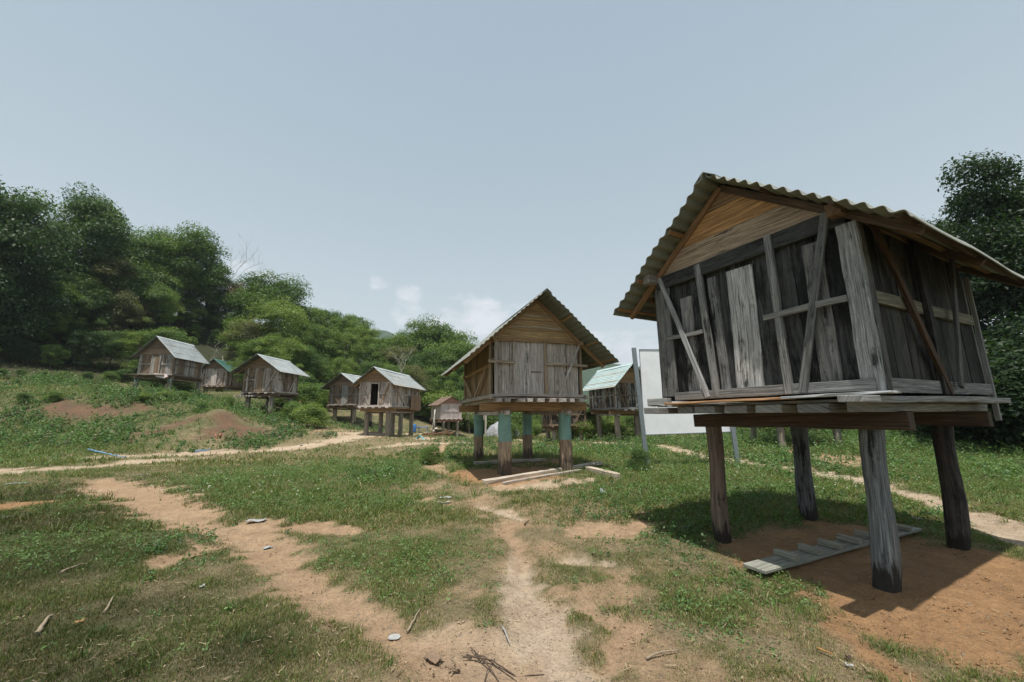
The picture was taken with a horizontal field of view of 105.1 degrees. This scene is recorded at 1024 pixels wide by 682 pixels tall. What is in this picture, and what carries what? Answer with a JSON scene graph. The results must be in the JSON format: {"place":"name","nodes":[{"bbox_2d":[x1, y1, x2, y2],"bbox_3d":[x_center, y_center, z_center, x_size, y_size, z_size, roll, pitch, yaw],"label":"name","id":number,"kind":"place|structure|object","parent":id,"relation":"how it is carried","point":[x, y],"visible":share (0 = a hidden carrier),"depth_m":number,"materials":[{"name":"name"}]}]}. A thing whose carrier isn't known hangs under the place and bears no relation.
{"place":"outdoors","nodes":[
{"label":"outdoors","id":0,"kind":"place"},
{"bbox_2d":[0,314,1023,681],"bbox_3d":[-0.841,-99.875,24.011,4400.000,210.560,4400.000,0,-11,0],"label":"ground","id":1,"kind":"structure","parent":0,"point":[526,646],"depth_m":3.79,"materials":[{"name":"brown soil"}]},
{"bbox_2d":[0,174,55,347],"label":"broadleaf tree","id":2,"kind":"object","parent":1,"relation":"on","point":[10,233],"visible":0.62,"depth_m":34.03,"materials":[{"name":"green plant"}]},
{"bbox_2d":[3,266,66,333],"bbox_3d":[-47.677,-3.413,37.590,7.013,7.313,7.137,1,-11,-9],"label":"broadleaf tree","id":3,"kind":"object","parent":1,"relation":"on","point":[35,294],"visible":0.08,"depth_m":37.60,"materials":[{"name":"green plant"}]},
{"bbox_2d":[0,189,88,349],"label":"broadleaf tree","id":4,"kind":"object","parent":1,"relation":"on","point":[21,315],"visible":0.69,"depth_m":35.58,"materials":[{"name":"green plant"}]},
{"bbox_2d":[38,342,69,367],"bbox_3d":[-41.060,1.305,35.044,1.712,2.463,1.980,-2,-11,7],"label":"broadleaf tree","id":5,"kind":"object","parent":1,"relation":"on","point":[55,349],"visible":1,"depth_m":34.93,"materials":[{"name":"green plant"}]},
{"bbox_2d":[42,390,66,401],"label":"leafy bush","id":6,"kind":"object","parent":1,"relation":"on","point":[58,394],"visible":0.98,"depth_m":22.27,"materials":[{"name":"green plant"}]},
{"bbox_2d":[3,221,106,333],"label":"broadleaf tree","id":7,"kind":"object","parent":1,"relation":"on","point":[89,253],"visible":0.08,"depth_m":42.57,"materials":[{"name":"green plant"}]},
{"bbox_2d":[30,268,102,340],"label":"broadleaf tree","id":8,"kind":"object","parent":1,"relation":"on","point":[72,293],"visible":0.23,"depth_m":40.13,"materials":[{"name":"green plant"}]},
{"bbox_2d":[15,181,138,336],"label":"broadleaf tree","id":9,"kind":"object","parent":1,"relation":"on","point":[99,221],"visible":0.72,"depth_m":42.66,"materials":[{"name":"green plant"}]},
{"bbox_2d":[59,330,110,367],"bbox_3d":[-40.954,0.775,37.387,3.554,3.830,3.182,-1,-11,3],"label":"broadleaf tree","id":10,"kind":"object","parent":1,"relation":"on","point":[79,358],"visible":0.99,"depth_m":37.21,"materials":[{"name":"green plant"}]},
{"bbox_2d":[56,285,131,347],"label":"broadleaf tree","id":11,"kind":"object","parent":1,"relation":"on","point":[99,296],"visible":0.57,"depth_m":41.21,"materials":[{"name":"green plant"}]},
{"bbox_2d":[54,255,144,326],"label":"broadleaf tree","id":12,"kind":"object","parent":1,"relation":"on","point":[105,271],"visible":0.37,"depth_m":43.40,"materials":[{"name":"green plant"}]},
{"bbox_2d":[88,330,135,369],"bbox_3d":[-39.864,0.946,39.220,3.640,4.257,3.577,-4,-11,16],"label":"broadleaf tree","id":13,"kind":"object","parent":1,"relation":"on","point":[110,338],"visible":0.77,"depth_m":38.76,"materials":[{"name":"green plant"}]},
{"bbox_2d":[80,289,156,350],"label":"broadleaf tree","id":14,"kind":"object","parent":1,"relation":"on","point":[135,319],"visible":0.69,"depth_m":43.09,"materials":[{"name":"green plant"}]},
{"bbox_2d":[114,368,135,382],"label":"leafy bush","id":15,"kind":"object","parent":1,"relation":"on","point":[122,373],"visible":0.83,"depth_m":35.98,"materials":[{"name":"green plant"}]},
{"bbox_2d":[109,329,148,373],"bbox_3d":[-37.965,1.314,39.930,4.295,5.095,4.393,-10,-14,41],"label":"broadleaf tree","id":16,"kind":"object","parent":1,"relation":"on","point":[130,341],"visible":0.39,"depth_m":39.17,"materials":[{"name":"green plant"}]},
{"bbox_2d":[75,225,183,328],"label":"broadleaf tree","id":17,"kind":"object","parent":1,"relation":"on","point":[138,247],"visible":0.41,"depth_m":48.08,"materials":[{"name":"green plant"}]},
{"bbox_2d":[78,255,181,332],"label":"broadleaf tree","id":18,"kind":"object","parent":1,"relation":"on","point":[124,282],"visible":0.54,"depth_m":45.38,"materials":[{"name":"green plant"}]},
{"bbox_2d":[120,281,185,335],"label":"broadleaf tree","id":19,"kind":"object","parent":1,"relation":"on","point":[171,306],"visible":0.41,"depth_m":46.70,"materials":[{"name":"green plant"}]},
{"bbox_2d":[128,325,197,384],"bbox_3d":[-36.314,1.611,40.993,5.524,6.587,5.410,3,-11,-18],"label":"broadleaf tree","id":20,"kind":"object","parent":1,"relation":"on","point":[175,334],"visible":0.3,"depth_m":39.98,"materials":[{"name":"green plant"}]},
{"bbox_2d":[126,336,209,393],"bbox_3d":[-27.360,2.470,31.198,3.199,5.244,4.738,0,-11,-5],"label":"stilt hut","id":21,"kind":"object","parent":1,"relation":"on","point":[176,361],"visible":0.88,"depth_m":30.27,"materials":[{"name":"grey wood"}]},
{"bbox_2d":[149,355,161,373],"bbox_3d":[-27.235,1.815,29.967,0.682,1.440,0.057,0,-11,-5],"label":"door","id":22,"kind":"structure","parent":21,"relation":"in","point":[155,361],"depth_m":29.97,"materials":[{"name":"brown wood"}]},
{"bbox_2d":[130,223,213,315],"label":"broadleaf tree","id":23,"kind":"object","parent":1,"relation":"on","point":[173,249],"visible":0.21,"depth_m":51.61,"materials":[{"name":"green plant"}]},
{"bbox_2d":[156,380,195,392],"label":"leafy bush","id":24,"kind":"object","parent":1,"relation":"on","point":[188,386],"visible":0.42,"depth_m":37.89,"materials":[{"name":"green plant"}]},
{"bbox_2d":[135,253,224,327],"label":"broadleaf tree","id":25,"kind":"object","parent":1,"relation":"on","point":[172,279],"visible":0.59,"depth_m":52.10,"materials":[{"name":"green plant"}]},
{"bbox_2d":[163,288,202,324],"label":"broadleaf tree","id":26,"kind":"object","parent":1,"relation":"on","point":[190,314],"visible":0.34,"depth_m":54.38,"materials":[{"name":"green plant"}]},
{"bbox_2d":[146,220,233,327],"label":"broadleaf tree","id":27,"kind":"object","parent":1,"relation":"on","point":[208,250],"visible":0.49,"depth_m":54.01,"materials":[{"name":"green plant"}]},
{"bbox_2d":[184,324,204,340],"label":"broadleaf tree","id":28,"kind":"object","parent":1,"relation":"on","point":[196,327],"visible":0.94,"depth_m":51.52,"materials":[{"name":"green plant"}]},
{"bbox_2d":[191,302,226,330],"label":"broadleaf tree","id":29,"kind":"object","parent":1,"relation":"on","point":[214,311],"visible":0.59,"depth_m":55.90,"materials":[{"name":"green plant"}]},
{"bbox_2d":[179,268,239,330],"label":"broadleaf tree","id":30,"kind":"object","parent":1,"relation":"on","point":[217,305],"visible":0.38,"depth_m":55.49,"materials":[{"name":"green plant"}]},
{"bbox_2d":[201,359,243,392],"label":"stilt hut","id":31,"kind":"object","parent":1,"relation":"on","point":[218,376],"visible":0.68,"depth_m":42.31,"materials":[{"name":"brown wood"}]},
{"bbox_2d":[209,293,249,328],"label":"broadleaf tree","id":32,"kind":"object","parent":1,"relation":"on","point":[216,317],"visible":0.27,"depth_m":56.33,"materials":[{"name":"green plant"}]},
{"bbox_2d":[221,280,265,319],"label":"broadleaf tree","id":33,"kind":"object","parent":1,"relation":"on","point":[231,288],"visible":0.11,"depth_m":56.77,"materials":[{"name":"green plant"}]},
{"bbox_2d":[226,337,277,381],"bbox_3d":[-25.709,2.331,38.935,4.449,5.666,4.357,8,-14,-38],"label":"broadleaf tree","id":34,"kind":"object","parent":1,"relation":"on","point":[251,344],"visible":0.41,"depth_m":38.17,"materials":[{"name":"green plant"}]},
{"bbox_2d":[220,318,285,377],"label":"broadleaf tree","id":35,"kind":"object","parent":1,"relation":"on","point":[248,328],"visible":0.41,"depth_m":45.60,"materials":[{"name":"green plant"}]},
{"bbox_2d":[215,294,312,361],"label":"broadleaf tree","id":36,"kind":"object","parent":1,"relation":"on","point":[272,311],"visible":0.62,"depth_m":47.31,"materials":[{"name":"green plant"}]},
{"bbox_2d":[230,354,309,413],"bbox_3d":[-18.189,3.778,29.593,3.668,5.101,4.024,-1,-11,2],"label":"stilt hut","id":37,"kind":"object","parent":1,"relation":"on","point":[269,379],"visible":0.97,"depth_m":28.55,"materials":[{"name":"brown wood"}]},
{"bbox_2d":[254,369,265,391],"bbox_3d":[-18.238,2.852,28.374,0.682,1.600,0.055,-1,-11,2],"label":"door","id":38,"kind":"structure","parent":37,"relation":"in","point":[260,375],"depth_m":28.37,"materials":[{"name":"brown wood"}]},
{"bbox_2d":[218,269,323,340],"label":"broadleaf tree","id":39,"kind":"object","parent":1,"relation":"on","point":[264,289],"visible":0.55,"depth_m":54.77,"materials":[{"name":"green plant"}]},
{"bbox_2d":[245,333,309,374],"bbox_3d":[-23.227,2.151,38.782,5.672,5.909,5.546,-1,-11,5],"label":"broadleaf tree","id":40,"kind":"object","parent":1,"relation":"on","point":[278,348],"visible":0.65,"depth_m":38.70,"materials":[{"name":"green plant"}]},
{"bbox_2d":[278,400,303,421],"bbox_3d":[-15.124,4.900,27.063,2.356,1.652,2.034,-2,-11,10],"label":"leafy bush","id":41,"kind":"object","parent":1,"relation":"on","point":[291,406],"visible":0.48,"depth_m":26.76,"materials":[{"name":"green plant"}]},
{"bbox_2d":[277,345,325,376],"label":"broadleaf tree","id":42,"kind":"object","parent":1,"relation":"on","point":[312,361],"visible":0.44,"depth_m":40.86,"materials":[{"name":"green plant"}]},
{"bbox_2d":[278,382,327,407],"bbox_3d":[-17.912,4.874,33.704,3.620,2.827,4.194,-2,-11,7],"label":"leafy bush","id":43,"kind":"object","parent":1,"relation":"on","point":[309,387],"visible":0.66,"depth_m":33.35,"materials":[{"name":"green plant"}]},
{"bbox_2d":[280,320,331,378],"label":"broadleaf tree","id":44,"kind":"object","parent":1,"relation":"on","point":[308,339],"visible":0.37,"depth_m":50.19,"materials":[{"name":"green plant"}]},
{"bbox_2d":[289,401,332,427],"bbox_3d":[-13.098,4.857,25.579,2.658,1.950,2.526,5,-12,-26],"label":"leafy bush","id":45,"kind":"object","parent":1,"relation":"on","point":[305,412],"visible":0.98,"depth_m":25.22,"materials":[{"name":"green plant"}]},
{"bbox_2d":[300,307,335,349],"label":"broadleaf tree","id":46,"kind":"object","parent":1,"relation":"on","point":[322,316],"visible":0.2,"depth_m":58.71,"materials":[{"name":"green plant"}]},
{"bbox_2d":[306,357,335,384],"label":"broadleaf tree","id":47,"kind":"object","parent":1,"relation":"on","point":[326,369],"visible":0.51,"depth_m":43.82,"materials":[{"name":"green plant"}]},
{"bbox_2d":[296,323,348,379],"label":"broadleaf tree","id":48,"kind":"object","parent":1,"relation":"on","point":[327,334],"visible":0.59,"depth_m":52.63,"materials":[{"name":"green plant"}]},
{"bbox_2d":[315,307,343,349],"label":"broadleaf tree","id":49,"kind":"object","parent":1,"relation":"on","point":[328,314],"visible":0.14,"depth_m":62.73,"materials":[{"name":"green plant"}]},
{"bbox_2d":[327,356,359,382],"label":"broadleaf tree","id":50,"kind":"object","parent":1,"relation":"on","point":[338,363],"visible":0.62,"depth_m":48.03,"materials":[{"name":"green plant"}]},
{"bbox_2d":[319,315,368,357],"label":"broadleaf tree","id":51,"kind":"object","parent":1,"relation":"on","point":[345,325],"visible":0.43,"depth_m":60.53,"materials":[{"name":"green plant"}]},
{"bbox_2d":[320,373,371,425],"bbox_3d":[-13.984,5.550,34.705,3.864,5.072,4.294,-3,-11,12],"label":"stilt hut","id":52,"kind":"object","parent":1,"relation":"on","point":[343,393],"visible":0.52,"depth_m":33.39,"materials":[{"name":"brown wood"}]},
{"bbox_2d":[328,332,363,375],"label":"broadleaf tree","id":53,"kind":"object","parent":1,"relation":"on","point":[353,348],"visible":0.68,"depth_m":54.53,"materials":[{"name":"green plant"}]},
{"bbox_2d":[342,313,375,356],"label":"broadleaf tree","id":54,"kind":"object","parent":1,"relation":"on","point":[356,317],"visible":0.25,"depth_m":66.69,"materials":[{"name":"green plant"}]},
{"bbox_2d":[345,325,386,364],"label":"broadleaf tree","id":55,"kind":"object","parent":1,"relation":"on","point":[362,332],"visible":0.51,"depth_m":59.87,"materials":[{"name":"green plant"}]},
{"bbox_2d":[348,360,385,375],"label":"broadleaf tree","id":56,"kind":"object","parent":1,"relation":"on","point":[365,366],"visible":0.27,"depth_m":45.24,"materials":[{"name":"green plant"}]},
{"bbox_2d":[358,340,397,364],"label":"broadleaf tree","id":57,"kind":"object","parent":1,"relation":"on","point":[370,349],"visible":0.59,"depth_m":56.17,"materials":[{"name":"green plant"}]},
{"bbox_2d":[350,366,426,436],"bbox_3d":[-7.863,4.380,25.544,2.789,4.841,5.524,-2,-11,7],"label":"stilt hut","id":58,"kind":"object","parent":1,"relation":"on","point":[391,393],"visible":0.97,"depth_m":23.96,"materials":[{"name":"grey wood"}]},
{"bbox_2d":[379,362,410,375],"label":"broadleaf tree","id":59,"kind":"object","parent":1,"relation":"on","point":[392,367],"visible":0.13,"depth_m":46.07,"materials":[{"name":"green plant"}]},
{"bbox_2d":[376,344,418,380],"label":"broadleaf tree","id":60,"kind":"object","parent":1,"relation":"on","point":[390,355],"visible":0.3,"depth_m":55.46,"materials":[{"name":"green plant"}]},
{"bbox_2d":[400,364,434,409],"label":"broadleaf tree","id":61,"kind":"object","parent":1,"relation":"on","point":[415,374],"visible":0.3,"depth_m":48.09,"materials":[{"name":"green plant"}]},
{"bbox_2d":[379,313,468,365],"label":"broadleaf tree","id":62,"kind":"object","parent":1,"relation":"on","point":[423,330],"visible":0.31,"depth_m":60.80,"materials":[{"name":"green plant"}]},
{"bbox_2d":[399,347,457,393],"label":"broadleaf tree","id":63,"kind":"object","parent":1,"relation":"on","point":[426,358],"visible":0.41,"depth_m":53.43,"materials":[{"name":"green plant"}]},
{"bbox_2d":[416,445,446,465],"bbox_3d":[-2.633,3.732,12.730,0.932,0.728,1.080,-1,-11,5],"label":"leafy bush","id":64,"kind":"object","parent":1,"relation":"on","point":[430,452],"visible":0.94,"depth_m":12.57,"materials":[{"name":"green plant"}]},
{"bbox_2d":[422,651,444,663],"bbox_3d":[-0.538,2.166,2.680,0.143,0.045,0.078,-5,-12,25],"label":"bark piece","id":65,"kind":"object","parent":1,"relation":"on","point":[432,657],"visible":0.99,"depth_m":2.68,"materials":[{"name":"beige wood"}]},
{"bbox_2d":[417,364,459,410],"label":"broadleaf tree","id":66,"kind":"object","parent":1,"relation":"on","point":[440,379],"visible":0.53,"depth_m":50.13,"materials":[{"name":"green plant"}]},
{"bbox_2d":[420,383,457,422],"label":"leafy bush","id":67,"kind":"object","parent":1,"relation":"on","point":[427,398],"visible":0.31,"depth_m":47.70,"materials":[{"name":"green plant"}]},
{"bbox_2d":[402,323,478,365],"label":"broadleaf tree","id":68,"kind":"object","parent":1,"relation":"on","point":[439,337],"visible":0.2,"depth_m":61.98,"materials":[{"name":"green plant"}]},
{"bbox_2d":[428,396,464,436],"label":"stilt hut","id":69,"kind":"object","parent":1,"relation":"on","point":[447,409],"visible":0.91,"depth_m":42.39,"materials":[{"name":"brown wood"}]},
{"bbox_2d":[433,365,463,394],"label":"broadleaf tree","id":70,"kind":"object","parent":1,"relation":"on","point":[460,369],"visible":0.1,"depth_m":54.53,"materials":[{"name":"green plant"}]},
{"bbox_2d":[423,338,478,393],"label":"broadleaf tree","id":71,"kind":"object","parent":1,"relation":"on","point":[461,349],"visible":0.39,"depth_m":56.25,"materials":[{"name":"green plant"}]},
{"bbox_2d":[438,389,473,428],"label":"leafy bush","id":72,"kind":"object","parent":1,"relation":"on","point":[460,395],"visible":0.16,"depth_m":47.60,"materials":[{"name":"green plant"}]},
{"bbox_2d":[459,404,497,430],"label":"leafy bush","id":73,"kind":"object","parent":1,"relation":"on","point":[464,427],"visible":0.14,"depth_m":47.69,"materials":[{"name":"green plant"}]},
{"bbox_2d":[463,647,543,681],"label":"dead branch","id":74,"kind":"object","parent":1,"relation":"on","point":[477,656],"visible":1,"depth_m":2.62,"materials":[{"name":"brown wood"}]},
{"bbox_2d":[473,458,545,464],"bbox_3d":[-0.041,3.509,11.441,2.169,0.081,0.211,3,-11,-18],"label":"timber plank","id":75,"kind":"object","parent":1,"relation":"on","point":[513,461],"visible":0.78,"depth_m":11.39,"materials":[{"name":"brown wood"}]},
{"bbox_2d":[0,329,1023,681],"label":"grass","id":76,"kind":"structure","parent":1,"relation":"on","point":[74,515],"depth_m":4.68,"materials":[{"name":"green plant"}]},
{"bbox_2d":[6,477,1023,681],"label":"earth clods","id":77,"kind":"object","parent":1,"relation":"on","point":[650,624],"visible":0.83,"depth_m":3.18,"materials":[{"name":"brown soil"}]},
{"bbox_2d":[511,412,541,432],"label":"leafy bush","id":78,"kind":"object","parent":1,"relation":"on","point":[515,415],"visible":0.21,"depth_m":47.43,"materials":[{"name":"green plant"}]},
{"bbox_2d":[441,288,618,475],"bbox_3d":[0.153,1.516,11.671,3.960,4.896,4.953,3,-11,-17],"label":"stilt hut","id":79,"kind":"object","parent":1,"relation":"on","point":[545,348],"visible":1,"depth_m":10.24,"materials":[{"name":"brown wood"}]},
{"bbox_2d":[516,341,544,393],"bbox_3d":[0.463,0.699,10.104,0.780,1.374,0.059,3,-11,-17],"label":"door","id":80,"kind":"structure","parent":79,"relation":"in","point":[529,355],"depth_m":10.10,"materials":[{"name":"grey wood"}]},
{"bbox_2d":[517,419,543,438],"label":"leafy bush","id":81,"kind":"object","parent":1,"relation":"on","point":[536,429],"visible":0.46,"depth_m":30.10,"materials":[{"name":"green plant"}]},
{"bbox_2d":[501,469,581,484],"bbox_3d":[0.764,3.223,9.344,2.368,0.137,0.139,7,-13,-34],"label":"timber plank","id":82,"kind":"object","parent":1,"relation":"on","point":[530,478],"visible":0.91,"depth_m":9.20,"materials":[{"name":"brown wood"}]},
{"bbox_2d":[482,461,602,483],"bbox_3d":[0.929,3.291,9.906,3.836,0.205,0.210,7,-13,-35],"label":"timber plank","id":83,"kind":"object","parent":1,"relation":"on","point":[503,478],"visible":0.85,"depth_m":9.48,"materials":[{"name":"brown wood"}]},
{"bbox_2d":[541,402,589,440],"bbox_3d":[3.395,5.322,25.856,2.869,4.023,3.224,1,-11,-6],"label":"stilt hut","id":84,"kind":"object","parent":1,"relation":"on","point":[549,423],"visible":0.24,"depth_m":24.66,"materials":[{"name":"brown wood"}]},
{"bbox_2d":[571,415,596,438],"bbox_3d":[4.416,5.637,25.353,2.456,1.975,2.585,-1,-11,2],"label":"leafy bush","id":85,"kind":"object","parent":1,"relation":"on","point":[589,431],"visible":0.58,"depth_m":24.65,"materials":[{"name":"green plant"}]},
{"bbox_2d":[572,408,613,438],"bbox_3d":[5.291,5.647,26.432,3.307,2.415,2.854,-8,-13,36],"label":"leafy bush","id":86,"kind":"object","parent":1,"relation":"on","point":[588,412],"visible":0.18,"depth_m":25.84,"materials":[{"name":"green plant"}]},
{"bbox_2d":[586,466,619,478],"bbox_3d":[2.201,3.211,9.572,0.181,0.159,1.167,4,-12,-23],"label":"short log","id":87,"kind":"object","parent":1,"relation":"on","point":[604,472],"visible":0.72,"depth_m":9.46,"materials":[{"name":"brown wood"}]},
{"bbox_2d":[583,362,641,440],"bbox_3d":[6.386,4.192,23.979,2.656,5.271,4.334,3,-11,-16],"label":"stilt hut","id":88,"kind":"object","parent":1,"relation":"on","point":[612,391],"visible":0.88,"depth_m":22.89,"materials":[{"name":"grey wood"}]},
{"bbox_2d":[601,416,626,437],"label":"leafy bush","id":89,"kind":"object","parent":1,"relation":"on","point":[609,419],"visible":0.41,"depth_m":27.86,"materials":[{"name":"green plant"}]},
{"bbox_2d":[610,415,640,435],"bbox_3d":[8.537,6.095,28.369,2.793,2.039,2.410,4,-12,-22],"label":"leafy bush","id":90,"kind":"object","parent":1,"relation":"on","point":[629,427],"visible":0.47,"depth_m":27.88,"materials":[{"name":"green plant"}]},
{"bbox_2d":[624,446,651,470],"bbox_3d":[3.315,3.187,10.402,0.754,0.734,0.857,-4,-11,20],"label":"leafy bush","id":91,"kind":"object","parent":1,"relation":"on","point":[639,457],"visible":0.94,"depth_m":10.40,"materials":[{"name":"green plant"}]},
{"bbox_2d":[631,347,739,464],"bbox_3d":[5.218,2.143,11.819,2.981,3.966,0.101,0,-11,0],"label":"sign board","id":92,"kind":"object","parent":1,"relation":"on","point":[650,387],"visible":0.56,"depth_m":11.83,"materials":[{"name":"metal"}]},
{"bbox_2d":[749,427,842,446],"bbox_3d":[12.225,2.969,17.331,3.084,5.021,3.424,-2,-11,6],"label":"stilt hut","id":93,"kind":"object","parent":1,"relation":"on","point":[781,434],"visible":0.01,"depth_m":16.01,"materials":[{"name":"grey wood"}]},
{"bbox_2d":[613,171,1023,592],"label":"stilt hut","id":94,"kind":"object","parent":1,"relation":"on","point":[798,312],"visible":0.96,"depth_m":4.15,"materials":[{"name":"grey wood"}]},
{"bbox_2d":[743,524,922,574],"bbox_3d":[3.877,2.360,4.597,3.186,0.112,0.245,4,-12,-24],"label":"cleated plank","id":95,"kind":"object","parent":1,"relation":"on","point":[806,553],"visible":0.81,"depth_m":4.31,"materials":[{"name":"grey wood"}]},
{"bbox_2d":[900,404,1023,444],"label":"leafy bush","id":96,"kind":"object","parent":1,"relation":"on","point":[956,433],"visible":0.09,"depth_m":14.73,"materials":[{"name":"green plant"}]},
{"bbox_2d":[902,338,1023,447],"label":"leafy bush","id":97,"kind":"object","parent":1,"relation":"on","point":[999,424],"visible":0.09,"depth_m":13.69,"materials":[{"name":"green plant"}]},
{"bbox_2d":[921,305,1023,445],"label":"leafy bush","id":98,"kind":"object","parent":1,"relation":"on","point":[1011,335],"visible":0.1,"depth_m":14.26,"materials":[{"name":"green plant"}]},
{"bbox_2d":[922,179,1023,346],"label":"broadleaf tree","id":99,"kind":"object","parent":1,"relation":"on","point":[1012,219],"visible":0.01,"depth_m":18.64,"materials":[{"name":"green plant"}]},
{"bbox_2d":[935,148,1023,345],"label":"broadleaf tree","id":100,"kind":"object","parent":1,"relation":"on","point":[971,203],"visible":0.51,"depth_m":16.67,"materials":[{"name":"green plant"}]},
{"bbox_2d":[969,327,1023,451],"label":"leafy bush","id":101,"kind":"object","parent":1,"relation":"on","point":[1015,402],"visible":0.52,"depth_m":12.68,"materials":[{"name":"green plant"}]},
{"bbox_2d":[0,0,1023,366],"label":"sky","id":102,"kind":"structure","parent":0,"point":[459,162],"materials":[{"name":"blue"}]},
{"bbox_2d":[1,484,1023,681],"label":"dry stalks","id":103,"kind":"object","parent":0,"point":[469,617],"visible":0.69,"depth_m":3.02,"materials":[{"name":"brown plant"}]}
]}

